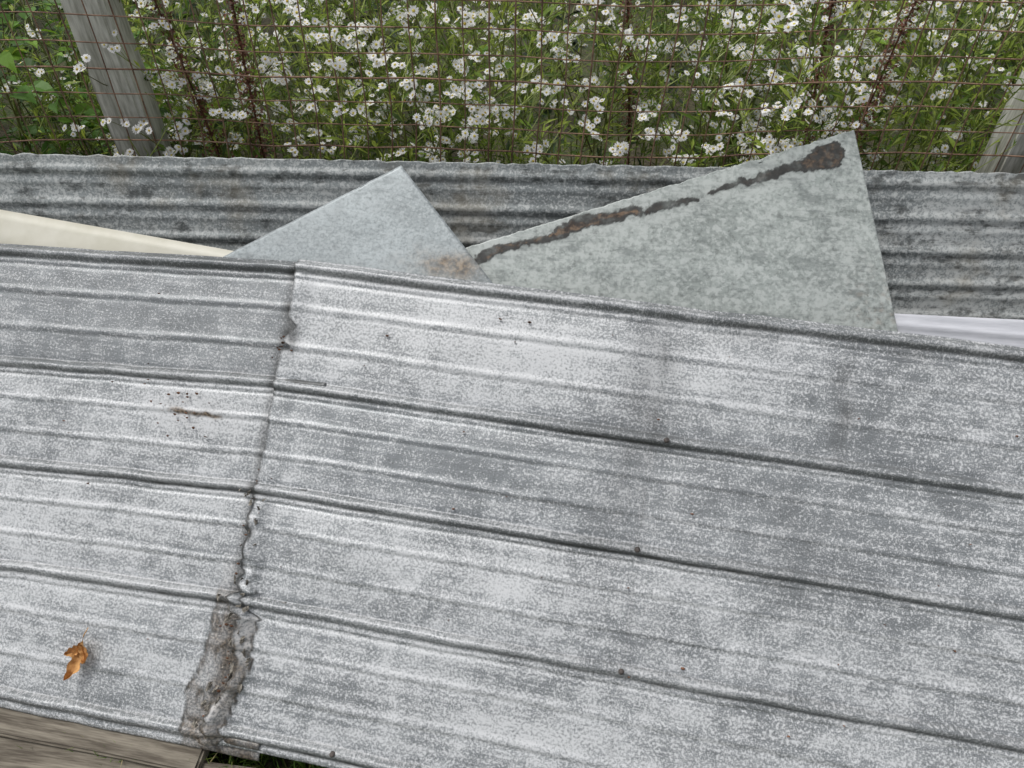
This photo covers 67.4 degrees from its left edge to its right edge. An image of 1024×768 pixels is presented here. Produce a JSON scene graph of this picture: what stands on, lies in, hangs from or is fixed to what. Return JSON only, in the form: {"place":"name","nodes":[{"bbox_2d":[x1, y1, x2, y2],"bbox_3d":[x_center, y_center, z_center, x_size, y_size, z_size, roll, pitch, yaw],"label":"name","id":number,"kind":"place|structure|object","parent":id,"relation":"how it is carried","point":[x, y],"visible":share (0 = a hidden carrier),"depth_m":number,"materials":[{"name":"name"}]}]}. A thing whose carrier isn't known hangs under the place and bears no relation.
{"place":"outdoors","nodes":[
{"label":"outdoors","id":0,"kind":"place"},
{"bbox_2d":[16,732,325,767],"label":"grass","id":1,"kind":"structure","parent":0,"point":[231,760],"depth_m":1.35,"materials":[{"name":"green plant"}]},
{"bbox_2d":[0,0,1022,767],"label":"ground","id":2,"kind":"structure","parent":0,"point":[568,158],"depth_m":3.30,"materials":[{"name":"plant"}]},
{"bbox_2d":[0,707,209,767],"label":"weathered board","id":3,"kind":"object","parent":2,"relation":"on","point":[22,726],"visible":0.34,"depth_m":1.33,"materials":[{"name":"brown wood"}]},
{"bbox_2d":[0,243,325,760],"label":"corrugated roofing sheet","id":4,"kind":"object","parent":3,"relation":"on","point":[141,537],"visible":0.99,"depth_m":1.39,"materials":[{"name":"grey metal"}]},
{"bbox_2d":[63,628,87,680],"bbox_3d":[-0.758,0.470,1.339,0.046,0.018,0.091,8,84,8],"label":"fallen leaf","id":5,"kind":"object","parent":4,"relation":"on","point":[78,653],"visible":1,"depth_m":1.34,"materials":[{"name":"brown plant"}]},
{"bbox_2d":[0,210,232,256],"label":"cream painted sheet","id":6,"kind":"object","parent":4,"relation":"on","point":[20,228],"visible":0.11,"depth_m":1.50,"materials":[{"name":"paint"}]},
{"bbox_2d":[192,488,264,727],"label":"corroded flakes","id":7,"kind":"object","parent":4,"relation":"on","point":[208,687],"visible":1,"depth_m":1.31,"materials":[{"name":"grey metal"}]},
{"bbox_2d":[224,166,491,282],"bbox_3d":[-0.344,-0.039,1.403,0.960,0.017,0.774,8,83,7],"label":"flat metal sheet","id":8,"kind":"object","parent":4,"relation":"on","point":[392,220],"visible":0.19,"depth_m":1.43,"materials":[{"name":"grey metal"}]},
{"bbox_2d":[60,0,170,156],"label":"fence post","id":9,"kind":"object","parent":2,"relation":"on","point":[122,81],"visible":0.3,"depth_m":1.54,"materials":[{"name":"grey wood"}]},
{"bbox_2d":[0,737,250,767],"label":"weathered board","id":10,"kind":"object","parent":2,"relation":"on","point":[13,755],"visible":0.66,"depth_m":1.32,"materials":[{"name":"brown wood"}]},
{"bbox_2d":[145,0,233,158],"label":"dock seed stalk","id":11,"kind":"object","parent":2,"relation":"on","point":[201,113],"visible":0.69,"depth_m":1.59,"materials":[{"name":"brown plant"}]},
{"bbox_2d":[223,0,275,158],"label":"dock seed stalk","id":12,"kind":"object","parent":2,"relation":"on","point":[248,81],"visible":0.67,"depth_m":1.61,"materials":[{"name":"brown plant"}]},
{"bbox_2d":[0,0,989,171],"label":"broadleaf weeds","id":13,"kind":"object","parent":2,"relation":"on","point":[7,58],"visible":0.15,"depth_m":1.87,"materials":[{"name":"green plant"}]},
{"bbox_2d":[0,0,1023,171],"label":"white aster wildflowers","id":14,"kind":"object","parent":2,"relation":"on","point":[429,116],"visible":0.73,"depth_m":1.75,"materials":[{"name":"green plant"}]},
{"bbox_2d":[0,153,1023,319],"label":"corrugated roofing sheet","id":15,"kind":"object","parent":2,"relation":"on","point":[951,243],"visible":0.18,"depth_m":1.51,"materials":[{"name":"grey metal"}]},
{"bbox_2d":[466,130,897,331],"bbox_3d":[0.217,-0.071,1.381,0.991,0.012,0.840,3,83,3],"label":"flat metal sheet","id":16,"kind":"object","parent":15,"relation":"on","point":[790,233],"visible":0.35,"depth_m":1.40,"materials":[{"name":"grey metal"}]},
{"bbox_2d":[894,313,1023,347],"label":"white painted sheet","id":17,"kind":"object","parent":15,"relation":"on","point":[1009,332],"visible":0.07,"depth_m":1.36,"materials":[{"name":"paint"}]},
{"bbox_2d":[0,0,1023,172],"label":"wire fence","id":18,"kind":"object","parent":2,"relation":"on","point":[515,81],"visible":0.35,"depth_m":1.48,"materials":[{"name":"brown metal"}]},
{"bbox_2d":[0,0,1023,164],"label":"weed undergrowth","id":19,"kind":"object","parent":2,"relation":"on","point":[574,43],"visible":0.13,"depth_m":2.74,"materials":[{"name":"green plant"}]},
{"bbox_2d":[198,259,1023,767],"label":"corrugated roofing sheet","id":20,"kind":"object","parent":2,"relation":"on","point":[850,497],"visible":1,"depth_m":1.27,"materials":[{"name":"grey metal"}]},
{"bbox_2d":[329,751,334,757],"bbox_3d":[-0.297,0.612,1.268,0.010,0.008,0.010,8,84,8],"label":"roofing nail","id":21,"kind":"object","parent":20,"relation":"on","point":[331,754],"visible":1,"depth_m":1.27,"materials":[{"name":"grey metal"}]},
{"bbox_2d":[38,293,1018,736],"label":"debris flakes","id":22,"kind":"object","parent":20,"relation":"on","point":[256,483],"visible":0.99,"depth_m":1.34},
{"bbox_2d":[618,668,623,674],"bbox_3d":[0.175,0.462,1.231,0.010,0.008,0.010,8,83,8],"label":"roofing nail","id":23,"kind":"object","parent":20,"relation":"on","point":[620,671],"visible":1,"depth_m":1.23,"materials":[{"name":"grey metal"}]},
{"bbox_2d":[615,0,642,164],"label":"dock seed stalk","id":24,"kind":"object","parent":2,"relation":"on","point":[628,107],"visible":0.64,"depth_m":1.92,"materials":[{"name":"brown plant"}]},
{"bbox_2d":[791,0,841,143],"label":"dock seed stalk","id":25,"kind":"object","parent":2,"relation":"on","point":[829,7],"visible":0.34,"depth_m":1.61,"materials":[{"name":"brown plant"}]},
{"bbox_2d":[847,1,924,157],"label":"dock seed stalk","id":26,"kind":"object","parent":2,"relation":"on","point":[901,32],"visible":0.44,"depth_m":1.59,"materials":[{"name":"brown plant"}]},
{"bbox_2d":[975,70,1023,173],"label":"fence post","id":27,"kind":"object","parent":2,"relation":"on","point":[1014,165],"visible":0.11,"depth_m":1.59,"materials":[{"name":"grey wood"}]}
]}

